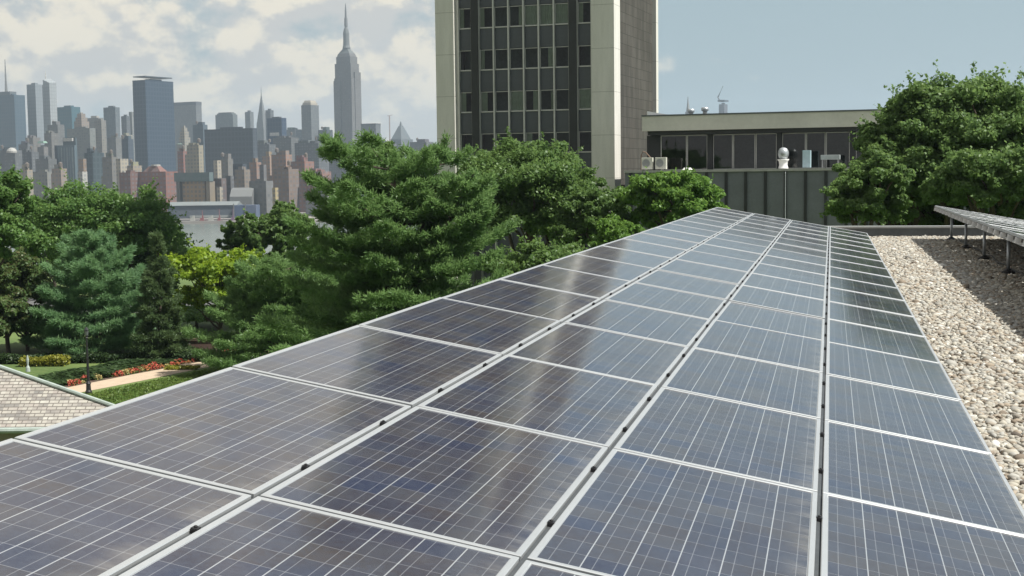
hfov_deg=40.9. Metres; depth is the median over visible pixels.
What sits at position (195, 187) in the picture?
teal top building
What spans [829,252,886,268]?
solar panel
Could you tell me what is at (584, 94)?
window
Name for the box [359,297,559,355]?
solar panel
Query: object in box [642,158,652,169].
condenser unit
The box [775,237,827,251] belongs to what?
solar panel
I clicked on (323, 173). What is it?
apartment block
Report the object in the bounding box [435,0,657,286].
office tower
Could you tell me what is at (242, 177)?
apartment block
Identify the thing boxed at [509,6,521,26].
window
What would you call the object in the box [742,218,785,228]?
solar panel
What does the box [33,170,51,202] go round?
warehouse
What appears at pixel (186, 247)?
broadleaf tree
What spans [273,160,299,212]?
apartment block
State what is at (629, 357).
solar panel
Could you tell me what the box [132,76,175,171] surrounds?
glass tower
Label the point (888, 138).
oak tree
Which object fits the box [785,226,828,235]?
solar panel
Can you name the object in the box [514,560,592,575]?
solar panel
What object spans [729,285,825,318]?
solar panel
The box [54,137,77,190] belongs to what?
office block
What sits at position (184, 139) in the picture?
stepped tower
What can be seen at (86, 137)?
office slab
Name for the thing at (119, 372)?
bedding plant
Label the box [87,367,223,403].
lawn grass
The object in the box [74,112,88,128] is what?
stepped tower
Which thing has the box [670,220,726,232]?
solar panel
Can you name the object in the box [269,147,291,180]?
apartment block
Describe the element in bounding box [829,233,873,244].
solar panel
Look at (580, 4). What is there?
window
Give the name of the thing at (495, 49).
window
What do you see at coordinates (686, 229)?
solar panel
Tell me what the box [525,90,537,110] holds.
window
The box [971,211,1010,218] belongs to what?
solar panel
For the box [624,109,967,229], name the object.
flat roof building
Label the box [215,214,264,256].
broadleaf tree
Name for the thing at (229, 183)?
warehouse
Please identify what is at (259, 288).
pine tree
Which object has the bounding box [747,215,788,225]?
solar panel
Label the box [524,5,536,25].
window
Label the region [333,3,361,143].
art deco skyscraper
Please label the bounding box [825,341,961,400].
solar panel
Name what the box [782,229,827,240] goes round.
solar panel
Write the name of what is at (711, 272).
solar panel
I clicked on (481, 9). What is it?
window
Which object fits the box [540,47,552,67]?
window
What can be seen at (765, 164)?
window
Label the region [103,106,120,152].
office slab
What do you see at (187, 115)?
office slab
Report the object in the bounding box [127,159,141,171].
apartment block
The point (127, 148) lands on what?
office block
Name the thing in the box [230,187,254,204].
vaulted shed
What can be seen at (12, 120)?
glass tower
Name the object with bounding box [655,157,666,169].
condenser unit
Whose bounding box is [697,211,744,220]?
solar panel
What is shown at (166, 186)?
brick warehouse
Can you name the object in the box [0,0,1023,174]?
sky
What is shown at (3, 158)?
office block
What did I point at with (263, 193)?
warehouse
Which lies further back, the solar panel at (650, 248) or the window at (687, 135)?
the window at (687, 135)
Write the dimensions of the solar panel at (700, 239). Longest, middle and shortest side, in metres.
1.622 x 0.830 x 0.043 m
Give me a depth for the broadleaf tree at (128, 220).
116.42 m
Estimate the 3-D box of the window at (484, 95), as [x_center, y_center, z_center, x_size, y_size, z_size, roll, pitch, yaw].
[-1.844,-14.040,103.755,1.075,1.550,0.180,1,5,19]
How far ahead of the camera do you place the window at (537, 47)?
102.40 m
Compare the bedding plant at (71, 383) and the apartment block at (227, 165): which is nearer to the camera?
the bedding plant at (71, 383)
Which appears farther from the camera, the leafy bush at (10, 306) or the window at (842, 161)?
the leafy bush at (10, 306)
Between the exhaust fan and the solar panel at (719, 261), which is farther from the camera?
the exhaust fan
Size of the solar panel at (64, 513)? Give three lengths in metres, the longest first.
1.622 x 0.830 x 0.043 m
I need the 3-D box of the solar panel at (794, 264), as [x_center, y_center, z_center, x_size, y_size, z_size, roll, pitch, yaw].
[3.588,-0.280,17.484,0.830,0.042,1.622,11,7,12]
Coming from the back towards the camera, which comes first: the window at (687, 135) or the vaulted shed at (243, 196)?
the vaulted shed at (243, 196)
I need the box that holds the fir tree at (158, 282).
[127,228,194,358]
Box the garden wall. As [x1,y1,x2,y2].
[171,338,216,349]
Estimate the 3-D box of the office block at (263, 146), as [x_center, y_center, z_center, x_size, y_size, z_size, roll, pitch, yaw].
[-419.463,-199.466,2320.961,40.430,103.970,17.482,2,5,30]
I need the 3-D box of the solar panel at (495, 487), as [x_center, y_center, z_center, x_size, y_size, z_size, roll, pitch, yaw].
[-0.193,0.661,4.910,0.830,0.043,1.622,11,7,12]
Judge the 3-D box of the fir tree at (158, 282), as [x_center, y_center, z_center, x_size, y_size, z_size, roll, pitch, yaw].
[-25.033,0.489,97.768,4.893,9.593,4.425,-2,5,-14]
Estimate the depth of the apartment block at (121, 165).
1654.04 m
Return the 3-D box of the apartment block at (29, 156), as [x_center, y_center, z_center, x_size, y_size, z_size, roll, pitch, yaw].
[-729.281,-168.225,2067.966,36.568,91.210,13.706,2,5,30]
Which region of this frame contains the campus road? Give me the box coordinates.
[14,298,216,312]
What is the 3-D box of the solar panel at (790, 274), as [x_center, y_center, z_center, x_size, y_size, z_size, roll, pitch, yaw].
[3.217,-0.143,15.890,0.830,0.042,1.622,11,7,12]
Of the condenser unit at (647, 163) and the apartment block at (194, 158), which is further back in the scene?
the apartment block at (194, 158)
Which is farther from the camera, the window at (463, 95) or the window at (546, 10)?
the window at (463, 95)
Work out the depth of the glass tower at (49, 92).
3110.56 m
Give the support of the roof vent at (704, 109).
on the flat roof building at (736, 155)
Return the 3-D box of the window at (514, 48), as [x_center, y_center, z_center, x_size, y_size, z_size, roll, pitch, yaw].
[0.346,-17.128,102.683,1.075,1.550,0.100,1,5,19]
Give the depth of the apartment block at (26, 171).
1563.85 m
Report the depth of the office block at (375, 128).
2909.16 m
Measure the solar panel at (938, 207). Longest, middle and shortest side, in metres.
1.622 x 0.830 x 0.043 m
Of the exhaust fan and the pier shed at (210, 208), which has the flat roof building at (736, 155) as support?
the exhaust fan
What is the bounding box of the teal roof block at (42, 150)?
[37,141,47,155]
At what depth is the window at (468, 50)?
104.11 m
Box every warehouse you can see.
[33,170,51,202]
[77,171,87,198]
[119,170,138,199]
[138,164,177,211]
[214,178,226,200]
[217,187,222,200]
[225,176,233,200]
[249,179,272,215]
[272,188,278,204]
[306,191,328,215]
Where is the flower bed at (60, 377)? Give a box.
[37,349,225,386]
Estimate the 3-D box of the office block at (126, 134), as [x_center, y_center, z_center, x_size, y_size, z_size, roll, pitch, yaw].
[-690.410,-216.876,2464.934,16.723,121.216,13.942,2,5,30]
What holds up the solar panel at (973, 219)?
on the panel rack at (1009, 238)
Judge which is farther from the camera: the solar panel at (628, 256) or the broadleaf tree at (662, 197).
the broadleaf tree at (662, 197)
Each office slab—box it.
[67,127,95,171]
[94,119,106,156]
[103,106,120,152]
[174,102,201,170]
[204,127,257,180]
[245,110,253,127]
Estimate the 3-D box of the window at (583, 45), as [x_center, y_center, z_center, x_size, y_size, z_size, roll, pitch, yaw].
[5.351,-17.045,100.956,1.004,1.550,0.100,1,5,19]
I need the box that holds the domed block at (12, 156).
[5,148,19,173]
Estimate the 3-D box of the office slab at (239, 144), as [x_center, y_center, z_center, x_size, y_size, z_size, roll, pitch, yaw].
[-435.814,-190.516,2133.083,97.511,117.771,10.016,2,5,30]
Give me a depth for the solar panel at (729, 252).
17.69 m
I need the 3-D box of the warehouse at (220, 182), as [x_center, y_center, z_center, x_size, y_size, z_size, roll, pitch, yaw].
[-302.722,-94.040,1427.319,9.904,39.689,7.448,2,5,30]
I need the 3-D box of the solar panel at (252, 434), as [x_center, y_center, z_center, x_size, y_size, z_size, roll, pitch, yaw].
[-1.010,0.506,5.087,0.830,0.043,1.622,11,7,12]
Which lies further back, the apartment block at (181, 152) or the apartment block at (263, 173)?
the apartment block at (181, 152)
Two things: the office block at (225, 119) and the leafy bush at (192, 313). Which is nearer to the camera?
the leafy bush at (192, 313)
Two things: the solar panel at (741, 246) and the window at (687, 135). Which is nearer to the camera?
the solar panel at (741, 246)
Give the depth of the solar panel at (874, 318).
12.47 m
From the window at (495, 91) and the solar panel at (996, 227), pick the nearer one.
the solar panel at (996, 227)
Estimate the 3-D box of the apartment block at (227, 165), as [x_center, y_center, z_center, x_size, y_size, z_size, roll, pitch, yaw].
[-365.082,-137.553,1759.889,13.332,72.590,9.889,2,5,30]
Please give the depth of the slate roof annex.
34.16 m
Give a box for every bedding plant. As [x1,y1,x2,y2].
[67,380,76,385]
[74,378,81,383]
[94,374,102,379]
[116,370,124,375]
[122,369,129,374]
[126,368,134,373]
[147,363,156,369]
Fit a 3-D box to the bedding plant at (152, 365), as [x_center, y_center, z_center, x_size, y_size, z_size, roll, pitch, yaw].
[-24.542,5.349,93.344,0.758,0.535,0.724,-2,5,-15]
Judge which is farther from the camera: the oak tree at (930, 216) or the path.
the path
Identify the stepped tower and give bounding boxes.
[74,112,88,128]
[87,116,103,127]
[177,126,189,150]
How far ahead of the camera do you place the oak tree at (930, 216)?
60.66 m
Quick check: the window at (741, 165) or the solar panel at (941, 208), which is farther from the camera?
the window at (741, 165)
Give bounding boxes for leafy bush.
[0,290,30,334]
[0,303,66,350]
[155,304,217,328]
[479,233,592,280]
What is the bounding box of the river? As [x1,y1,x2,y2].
[5,222,406,263]
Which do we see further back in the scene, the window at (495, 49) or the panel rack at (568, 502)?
the window at (495, 49)
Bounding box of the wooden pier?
[179,218,258,220]
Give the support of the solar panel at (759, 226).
attached to the panel rack at (568, 502)
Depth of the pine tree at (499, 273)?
51.97 m
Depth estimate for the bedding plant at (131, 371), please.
91.33 m
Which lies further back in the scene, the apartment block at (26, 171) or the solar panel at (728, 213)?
the apartment block at (26, 171)
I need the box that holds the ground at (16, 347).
[0,212,433,393]
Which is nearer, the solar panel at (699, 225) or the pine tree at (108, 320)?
the solar panel at (699, 225)
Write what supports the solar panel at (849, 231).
on the panel rack at (568, 502)
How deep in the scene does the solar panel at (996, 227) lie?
21.20 m
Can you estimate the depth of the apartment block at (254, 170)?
1603.47 m
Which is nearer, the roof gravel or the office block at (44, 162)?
the roof gravel
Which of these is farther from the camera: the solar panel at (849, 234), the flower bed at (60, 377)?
the flower bed at (60, 377)
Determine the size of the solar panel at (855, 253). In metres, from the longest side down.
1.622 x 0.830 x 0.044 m
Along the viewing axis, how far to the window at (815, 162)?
93.83 m
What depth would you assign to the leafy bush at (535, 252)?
59.39 m
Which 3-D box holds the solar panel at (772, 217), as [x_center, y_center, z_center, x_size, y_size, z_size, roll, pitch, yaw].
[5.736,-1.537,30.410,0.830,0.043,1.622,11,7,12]
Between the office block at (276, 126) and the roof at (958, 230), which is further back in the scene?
the office block at (276, 126)
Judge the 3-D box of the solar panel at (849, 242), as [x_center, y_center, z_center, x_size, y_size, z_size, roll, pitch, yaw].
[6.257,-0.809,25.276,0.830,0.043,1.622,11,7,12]
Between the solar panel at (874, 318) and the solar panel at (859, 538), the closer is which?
the solar panel at (859, 538)
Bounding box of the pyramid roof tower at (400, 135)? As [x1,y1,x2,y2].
[391,122,412,158]
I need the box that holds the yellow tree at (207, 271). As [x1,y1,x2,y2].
[156,238,265,330]
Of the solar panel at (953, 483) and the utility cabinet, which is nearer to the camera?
the solar panel at (953, 483)
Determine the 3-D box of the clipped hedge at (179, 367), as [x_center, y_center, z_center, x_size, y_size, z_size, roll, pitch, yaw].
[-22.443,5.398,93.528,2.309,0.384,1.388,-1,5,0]
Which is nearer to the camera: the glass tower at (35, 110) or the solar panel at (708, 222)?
the solar panel at (708, 222)
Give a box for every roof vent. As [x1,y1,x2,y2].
[687,109,694,113]
[701,107,708,113]
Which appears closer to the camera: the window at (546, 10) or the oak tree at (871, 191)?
the oak tree at (871, 191)
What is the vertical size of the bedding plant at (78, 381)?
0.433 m
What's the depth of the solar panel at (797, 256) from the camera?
19.06 m
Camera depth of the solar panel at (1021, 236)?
18.22 m
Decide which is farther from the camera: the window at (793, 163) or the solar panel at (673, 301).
the window at (793, 163)
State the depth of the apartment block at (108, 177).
1705.30 m
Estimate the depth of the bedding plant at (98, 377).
88.75 m
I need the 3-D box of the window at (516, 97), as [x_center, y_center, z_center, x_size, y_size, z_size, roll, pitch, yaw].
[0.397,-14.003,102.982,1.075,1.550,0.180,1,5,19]
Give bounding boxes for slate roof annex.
[0,355,114,441]
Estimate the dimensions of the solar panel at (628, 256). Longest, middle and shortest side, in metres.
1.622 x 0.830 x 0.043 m
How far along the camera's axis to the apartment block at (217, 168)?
1652.79 m
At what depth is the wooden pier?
1305.86 m
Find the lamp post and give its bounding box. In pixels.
[84,327,91,393]
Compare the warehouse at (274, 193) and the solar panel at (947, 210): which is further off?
the warehouse at (274, 193)
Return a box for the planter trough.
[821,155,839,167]
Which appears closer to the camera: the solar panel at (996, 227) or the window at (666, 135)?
the solar panel at (996, 227)
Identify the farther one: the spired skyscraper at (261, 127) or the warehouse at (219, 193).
the spired skyscraper at (261, 127)
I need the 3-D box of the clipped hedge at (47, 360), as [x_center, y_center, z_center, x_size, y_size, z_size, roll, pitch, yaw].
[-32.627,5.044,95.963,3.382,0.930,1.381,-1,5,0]
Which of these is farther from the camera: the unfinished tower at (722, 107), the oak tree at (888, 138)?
the unfinished tower at (722, 107)
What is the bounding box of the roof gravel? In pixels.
[869,235,1023,509]
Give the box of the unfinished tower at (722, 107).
[717,86,728,112]
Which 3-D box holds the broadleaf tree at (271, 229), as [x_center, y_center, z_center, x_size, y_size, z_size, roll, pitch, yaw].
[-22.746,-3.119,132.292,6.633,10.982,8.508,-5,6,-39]
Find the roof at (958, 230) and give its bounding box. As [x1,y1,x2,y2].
[829,225,1023,447]
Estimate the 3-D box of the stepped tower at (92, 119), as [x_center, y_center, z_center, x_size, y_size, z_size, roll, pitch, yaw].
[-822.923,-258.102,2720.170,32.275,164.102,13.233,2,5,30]
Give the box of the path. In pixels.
[67,343,292,391]
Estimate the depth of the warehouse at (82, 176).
1562.97 m
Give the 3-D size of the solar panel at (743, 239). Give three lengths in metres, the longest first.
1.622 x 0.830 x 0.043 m
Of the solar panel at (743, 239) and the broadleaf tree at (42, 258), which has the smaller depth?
the solar panel at (743, 239)
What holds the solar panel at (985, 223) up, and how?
on the panel rack at (1009, 238)
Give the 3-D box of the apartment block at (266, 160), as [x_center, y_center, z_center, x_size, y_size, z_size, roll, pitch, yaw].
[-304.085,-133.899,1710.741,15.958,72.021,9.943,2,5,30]
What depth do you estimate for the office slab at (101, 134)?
2456.67 m
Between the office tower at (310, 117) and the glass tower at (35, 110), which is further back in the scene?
the glass tower at (35, 110)
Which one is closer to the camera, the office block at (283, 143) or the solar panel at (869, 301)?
the solar panel at (869, 301)
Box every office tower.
[301,100,318,140]
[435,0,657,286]
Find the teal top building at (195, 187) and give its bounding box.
[174,172,214,201]
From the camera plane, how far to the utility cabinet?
90.32 m
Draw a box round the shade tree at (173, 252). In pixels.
[124,240,185,289]
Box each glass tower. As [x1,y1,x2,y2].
[0,63,26,149]
[27,83,43,144]
[42,71,57,132]
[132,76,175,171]
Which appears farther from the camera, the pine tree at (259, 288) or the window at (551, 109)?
the window at (551, 109)
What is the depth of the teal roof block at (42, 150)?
2254.35 m
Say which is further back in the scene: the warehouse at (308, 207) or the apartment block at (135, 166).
the apartment block at (135, 166)
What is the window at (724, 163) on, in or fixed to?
in the flat roof building at (736, 155)
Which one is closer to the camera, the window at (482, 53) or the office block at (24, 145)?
the window at (482, 53)
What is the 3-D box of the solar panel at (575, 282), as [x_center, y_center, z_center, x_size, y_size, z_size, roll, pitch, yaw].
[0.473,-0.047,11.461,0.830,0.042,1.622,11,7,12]
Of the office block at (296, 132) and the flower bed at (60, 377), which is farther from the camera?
the office block at (296, 132)
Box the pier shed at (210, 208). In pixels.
[167,201,241,218]
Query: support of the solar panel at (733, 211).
on the panel rack at (568, 502)
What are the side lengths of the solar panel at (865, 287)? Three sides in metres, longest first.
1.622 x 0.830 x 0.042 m
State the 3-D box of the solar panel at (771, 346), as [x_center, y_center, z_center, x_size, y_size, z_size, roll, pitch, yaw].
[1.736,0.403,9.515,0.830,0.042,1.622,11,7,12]
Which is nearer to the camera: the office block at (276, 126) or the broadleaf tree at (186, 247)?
the broadleaf tree at (186, 247)
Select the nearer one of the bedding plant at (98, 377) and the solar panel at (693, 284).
the solar panel at (693, 284)
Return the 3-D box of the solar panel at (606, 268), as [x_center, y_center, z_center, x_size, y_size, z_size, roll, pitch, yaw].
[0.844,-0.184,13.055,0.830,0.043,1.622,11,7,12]
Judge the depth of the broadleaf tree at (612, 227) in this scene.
61.45 m
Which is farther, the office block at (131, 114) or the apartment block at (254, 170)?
the office block at (131, 114)
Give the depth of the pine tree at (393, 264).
64.39 m
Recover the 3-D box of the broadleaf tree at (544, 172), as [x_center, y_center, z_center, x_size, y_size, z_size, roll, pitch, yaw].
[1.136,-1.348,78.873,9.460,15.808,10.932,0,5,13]
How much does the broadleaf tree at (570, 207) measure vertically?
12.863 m
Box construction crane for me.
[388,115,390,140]
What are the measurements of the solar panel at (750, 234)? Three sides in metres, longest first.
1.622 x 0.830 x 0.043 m
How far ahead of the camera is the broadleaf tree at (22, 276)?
101.03 m
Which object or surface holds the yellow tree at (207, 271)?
on the ground at (16, 347)
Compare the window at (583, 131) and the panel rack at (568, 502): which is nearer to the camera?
the panel rack at (568, 502)
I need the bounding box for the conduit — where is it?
[785,171,785,218]
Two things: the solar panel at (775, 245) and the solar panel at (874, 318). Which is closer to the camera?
the solar panel at (874, 318)
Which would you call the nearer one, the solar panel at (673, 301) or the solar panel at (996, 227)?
the solar panel at (673, 301)
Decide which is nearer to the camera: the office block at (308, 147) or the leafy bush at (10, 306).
the leafy bush at (10, 306)
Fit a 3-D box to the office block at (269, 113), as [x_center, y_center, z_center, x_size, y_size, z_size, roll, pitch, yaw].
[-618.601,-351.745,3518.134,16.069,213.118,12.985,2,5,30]
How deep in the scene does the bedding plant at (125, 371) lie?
90.92 m
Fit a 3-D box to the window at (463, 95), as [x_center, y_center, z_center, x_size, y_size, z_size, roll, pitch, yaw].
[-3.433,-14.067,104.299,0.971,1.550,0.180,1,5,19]
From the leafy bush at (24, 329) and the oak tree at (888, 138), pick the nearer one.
the oak tree at (888, 138)
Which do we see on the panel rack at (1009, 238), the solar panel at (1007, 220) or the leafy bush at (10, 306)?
the solar panel at (1007, 220)
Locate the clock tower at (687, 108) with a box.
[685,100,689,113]
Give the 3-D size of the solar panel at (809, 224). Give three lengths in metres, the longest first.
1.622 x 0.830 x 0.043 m
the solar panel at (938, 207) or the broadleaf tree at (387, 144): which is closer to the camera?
the solar panel at (938, 207)
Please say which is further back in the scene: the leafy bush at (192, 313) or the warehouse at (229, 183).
the warehouse at (229, 183)
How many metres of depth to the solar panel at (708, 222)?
24.22 m
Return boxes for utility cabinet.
[802,150,810,167]
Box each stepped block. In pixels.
[25,135,40,151]
[44,131,58,158]
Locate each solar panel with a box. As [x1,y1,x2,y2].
[0,438,250,575]
[14,367,410,497]
[119,496,518,575]
[232,325,501,407]
[260,406,607,560]
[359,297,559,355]
[417,355,656,450]
[443,279,600,322]
[499,264,630,299]
[507,322,688,387]
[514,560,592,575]
[527,448,817,575]
[542,254,654,282]
[565,299,710,347]
[575,245,672,269]
[603,238,687,258]
[605,282,726,319]
[614,387,820,491]
[623,233,699,250]
[635,270,738,299]
[640,227,710,243]
[656,223,718,237]
[657,259,748,284]
[662,347,822,418]
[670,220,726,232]
[675,250,756,271]
[679,216,733,227]
[691,214,739,223]
[691,244,762,263]
[693,319,823,372]
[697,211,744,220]
[702,237,768,254]
[706,209,748,217]
[713,207,753,215]
[714,232,772,246]
[715,301,824,339]
[722,228,776,241]
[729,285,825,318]
[730,224,780,236]
[736,221,782,231]
[741,273,825,299]
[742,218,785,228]
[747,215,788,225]
[751,213,790,221]
[751,263,826,285]
[759,255,826,274]
[765,248,827,265]
[770,242,827,257]
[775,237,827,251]
[779,233,827,245]
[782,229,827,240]
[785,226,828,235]
[788,222,828,232]
[791,220,828,228]
[819,493,1023,575]
[822,420,1023,535]
[824,374,991,453]
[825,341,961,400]
[826,319,939,362]
[827,287,913,316]
[827,301,925,336]
[828,259,892,277]
[828,266,897,287]
[828,276,904,300]
[829,230,870,239]
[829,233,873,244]
[829,237,875,248]
[829,241,878,254]
[829,246,882,260]
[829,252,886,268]
[830,227,868,235]
[935,205,973,212]
[940,207,983,215]
[946,209,990,217]
[952,211,1000,220]
[959,214,1010,223]
[967,217,1023,227]
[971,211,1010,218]
[977,220,1023,229]
[981,214,1021,221]
[987,224,1023,231]
[988,216,1023,223]
[1000,228,1023,235]
[1014,233,1023,238]
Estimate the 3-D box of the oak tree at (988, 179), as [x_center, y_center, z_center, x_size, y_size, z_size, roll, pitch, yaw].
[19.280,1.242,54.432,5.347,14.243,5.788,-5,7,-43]
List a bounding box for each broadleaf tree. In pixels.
[0,162,54,266]
[0,246,53,352]
[13,209,56,286]
[20,168,203,293]
[146,223,190,254]
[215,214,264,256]
[243,199,314,261]
[357,140,402,166]
[451,126,606,254]
[547,177,638,249]
[587,211,652,248]
[614,165,729,228]
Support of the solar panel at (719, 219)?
attached to the panel rack at (568, 502)
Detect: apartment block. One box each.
[19,146,38,171]
[20,162,33,197]
[51,162,66,192]
[78,159,86,171]
[101,150,117,195]
[116,159,127,193]
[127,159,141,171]
[177,145,186,172]
[185,138,203,172]
[213,160,221,177]
[220,152,232,177]
[234,166,249,187]
[249,158,260,180]
[259,165,266,178]
[262,151,271,180]
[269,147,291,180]
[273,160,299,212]
[290,153,313,211]
[305,168,330,210]
[410,138,432,150]
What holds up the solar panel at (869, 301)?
on the panel rack at (568, 502)
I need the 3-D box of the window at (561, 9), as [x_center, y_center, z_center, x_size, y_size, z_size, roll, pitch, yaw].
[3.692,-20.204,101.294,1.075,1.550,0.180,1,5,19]
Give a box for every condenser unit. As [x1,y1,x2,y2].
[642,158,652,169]
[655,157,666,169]
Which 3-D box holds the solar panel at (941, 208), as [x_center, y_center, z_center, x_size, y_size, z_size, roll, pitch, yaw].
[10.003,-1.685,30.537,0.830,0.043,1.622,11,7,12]
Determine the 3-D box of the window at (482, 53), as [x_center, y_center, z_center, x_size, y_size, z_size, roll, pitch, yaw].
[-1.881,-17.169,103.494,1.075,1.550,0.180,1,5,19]
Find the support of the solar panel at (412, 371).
attached to the panel rack at (568, 502)
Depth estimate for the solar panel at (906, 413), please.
7.63 m
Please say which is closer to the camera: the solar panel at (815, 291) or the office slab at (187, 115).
the solar panel at (815, 291)
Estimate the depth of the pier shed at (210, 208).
1322.13 m
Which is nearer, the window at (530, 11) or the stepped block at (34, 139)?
the window at (530, 11)
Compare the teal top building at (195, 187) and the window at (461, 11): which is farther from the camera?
the teal top building at (195, 187)
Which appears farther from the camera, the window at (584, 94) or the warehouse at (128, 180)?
the warehouse at (128, 180)
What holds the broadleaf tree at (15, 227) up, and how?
on the ground at (16, 347)
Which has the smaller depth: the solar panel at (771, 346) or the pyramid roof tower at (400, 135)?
the solar panel at (771, 346)
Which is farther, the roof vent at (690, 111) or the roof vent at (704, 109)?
the roof vent at (690, 111)
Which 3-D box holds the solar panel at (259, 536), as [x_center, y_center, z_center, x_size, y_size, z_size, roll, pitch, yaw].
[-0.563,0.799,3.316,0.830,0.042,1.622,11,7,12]
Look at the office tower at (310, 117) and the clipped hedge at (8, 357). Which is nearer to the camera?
the clipped hedge at (8, 357)
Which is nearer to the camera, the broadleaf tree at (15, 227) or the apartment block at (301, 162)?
the broadleaf tree at (15, 227)
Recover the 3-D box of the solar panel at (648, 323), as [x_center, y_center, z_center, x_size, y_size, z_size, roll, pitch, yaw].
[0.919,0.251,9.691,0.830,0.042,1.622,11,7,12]
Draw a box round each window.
[459,8,470,29]
[460,50,470,70]
[460,92,471,112]
[480,7,491,28]
[480,49,492,70]
[481,92,492,112]
[494,6,506,27]
[495,49,507,69]
[495,91,507,111]
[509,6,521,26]
[510,48,522,69]
[510,91,522,111]
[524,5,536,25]
[525,47,537,68]
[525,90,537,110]
[526,132,538,148]
[539,4,552,25]
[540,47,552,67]
[540,90,553,110]
[555,3,567,24]
[555,46,567,67]
[556,89,568,110]
[578,2,589,23]
[578,45,590,66]
[579,88,590,109]
[579,131,590,152]
[661,135,686,169]
[687,135,706,169]
[713,134,732,168]
[733,134,755,168]
[756,133,776,168]
[782,133,805,168]
[806,132,825,167]
[826,132,849,167]
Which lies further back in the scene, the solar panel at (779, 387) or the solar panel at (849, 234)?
the solar panel at (849, 234)
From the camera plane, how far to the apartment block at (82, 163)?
1852.96 m
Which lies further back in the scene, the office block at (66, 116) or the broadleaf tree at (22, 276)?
the office block at (66, 116)
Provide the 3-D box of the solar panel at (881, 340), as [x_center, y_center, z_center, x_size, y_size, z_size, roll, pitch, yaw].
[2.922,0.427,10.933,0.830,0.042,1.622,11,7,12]
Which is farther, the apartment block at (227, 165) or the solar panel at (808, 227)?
the apartment block at (227, 165)
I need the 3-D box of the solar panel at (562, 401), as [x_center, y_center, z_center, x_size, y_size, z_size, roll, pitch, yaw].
[0.178,0.523,6.504,0.830,0.042,1.622,11,7,12]
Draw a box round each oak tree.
[819,149,918,225]
[848,107,941,225]
[870,59,1023,225]
[896,191,988,225]
[920,140,1023,219]
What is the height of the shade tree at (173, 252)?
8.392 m
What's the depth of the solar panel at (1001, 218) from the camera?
30.51 m
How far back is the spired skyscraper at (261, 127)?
3907.97 m
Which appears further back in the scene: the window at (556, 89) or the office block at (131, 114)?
the office block at (131, 114)
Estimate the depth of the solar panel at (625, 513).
4.66 m
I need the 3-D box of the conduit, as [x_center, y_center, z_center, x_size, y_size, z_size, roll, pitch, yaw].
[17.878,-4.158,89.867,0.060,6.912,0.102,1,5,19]
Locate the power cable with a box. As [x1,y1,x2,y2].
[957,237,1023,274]
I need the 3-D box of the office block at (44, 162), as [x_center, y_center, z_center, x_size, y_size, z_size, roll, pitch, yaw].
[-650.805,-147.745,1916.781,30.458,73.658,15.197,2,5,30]
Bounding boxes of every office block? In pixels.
[0,145,21,173]
[18,138,33,151]
[35,156,56,171]
[47,121,64,144]
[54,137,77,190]
[57,105,79,137]
[84,146,103,194]
[107,133,121,158]
[121,115,129,134]
[121,133,132,138]
[121,135,133,165]
[129,112,134,161]
[193,121,207,171]
[215,112,237,128]
[257,139,275,164]
[265,109,273,139]
[267,117,286,143]
[273,132,298,161]
[287,127,301,139]
[294,137,328,170]
[318,127,332,142]
[329,144,358,182]
[361,123,380,136]
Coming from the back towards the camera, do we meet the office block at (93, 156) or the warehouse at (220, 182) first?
the office block at (93, 156)
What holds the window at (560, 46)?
in the office tower at (575, 74)
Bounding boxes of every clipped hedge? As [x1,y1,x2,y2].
[0,350,233,363]
[18,354,70,366]
[164,364,200,369]
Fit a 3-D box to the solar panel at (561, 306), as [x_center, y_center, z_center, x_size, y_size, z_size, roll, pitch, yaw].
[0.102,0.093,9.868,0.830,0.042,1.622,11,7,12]
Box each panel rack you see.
[116,220,829,575]
[934,207,1023,273]
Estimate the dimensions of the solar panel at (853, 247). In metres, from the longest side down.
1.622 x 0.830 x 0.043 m
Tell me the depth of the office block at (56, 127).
2507.28 m
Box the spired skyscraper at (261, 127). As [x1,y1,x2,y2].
[257,93,265,139]
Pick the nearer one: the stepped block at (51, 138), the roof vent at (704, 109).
the roof vent at (704, 109)
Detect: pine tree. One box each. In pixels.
[18,227,156,354]
[180,251,341,369]
[252,127,518,352]
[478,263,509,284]
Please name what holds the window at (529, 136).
in the office tower at (575, 74)
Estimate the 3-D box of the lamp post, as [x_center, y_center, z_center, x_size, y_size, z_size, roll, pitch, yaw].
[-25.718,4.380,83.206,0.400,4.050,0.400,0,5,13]
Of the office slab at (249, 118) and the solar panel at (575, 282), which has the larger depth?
the office slab at (249, 118)
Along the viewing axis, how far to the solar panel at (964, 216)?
26.01 m
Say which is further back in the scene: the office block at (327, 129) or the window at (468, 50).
the office block at (327, 129)
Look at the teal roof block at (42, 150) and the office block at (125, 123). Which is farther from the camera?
the office block at (125, 123)
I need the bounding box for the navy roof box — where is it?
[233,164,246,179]
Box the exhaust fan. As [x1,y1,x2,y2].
[777,147,788,168]
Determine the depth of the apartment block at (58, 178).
1544.37 m

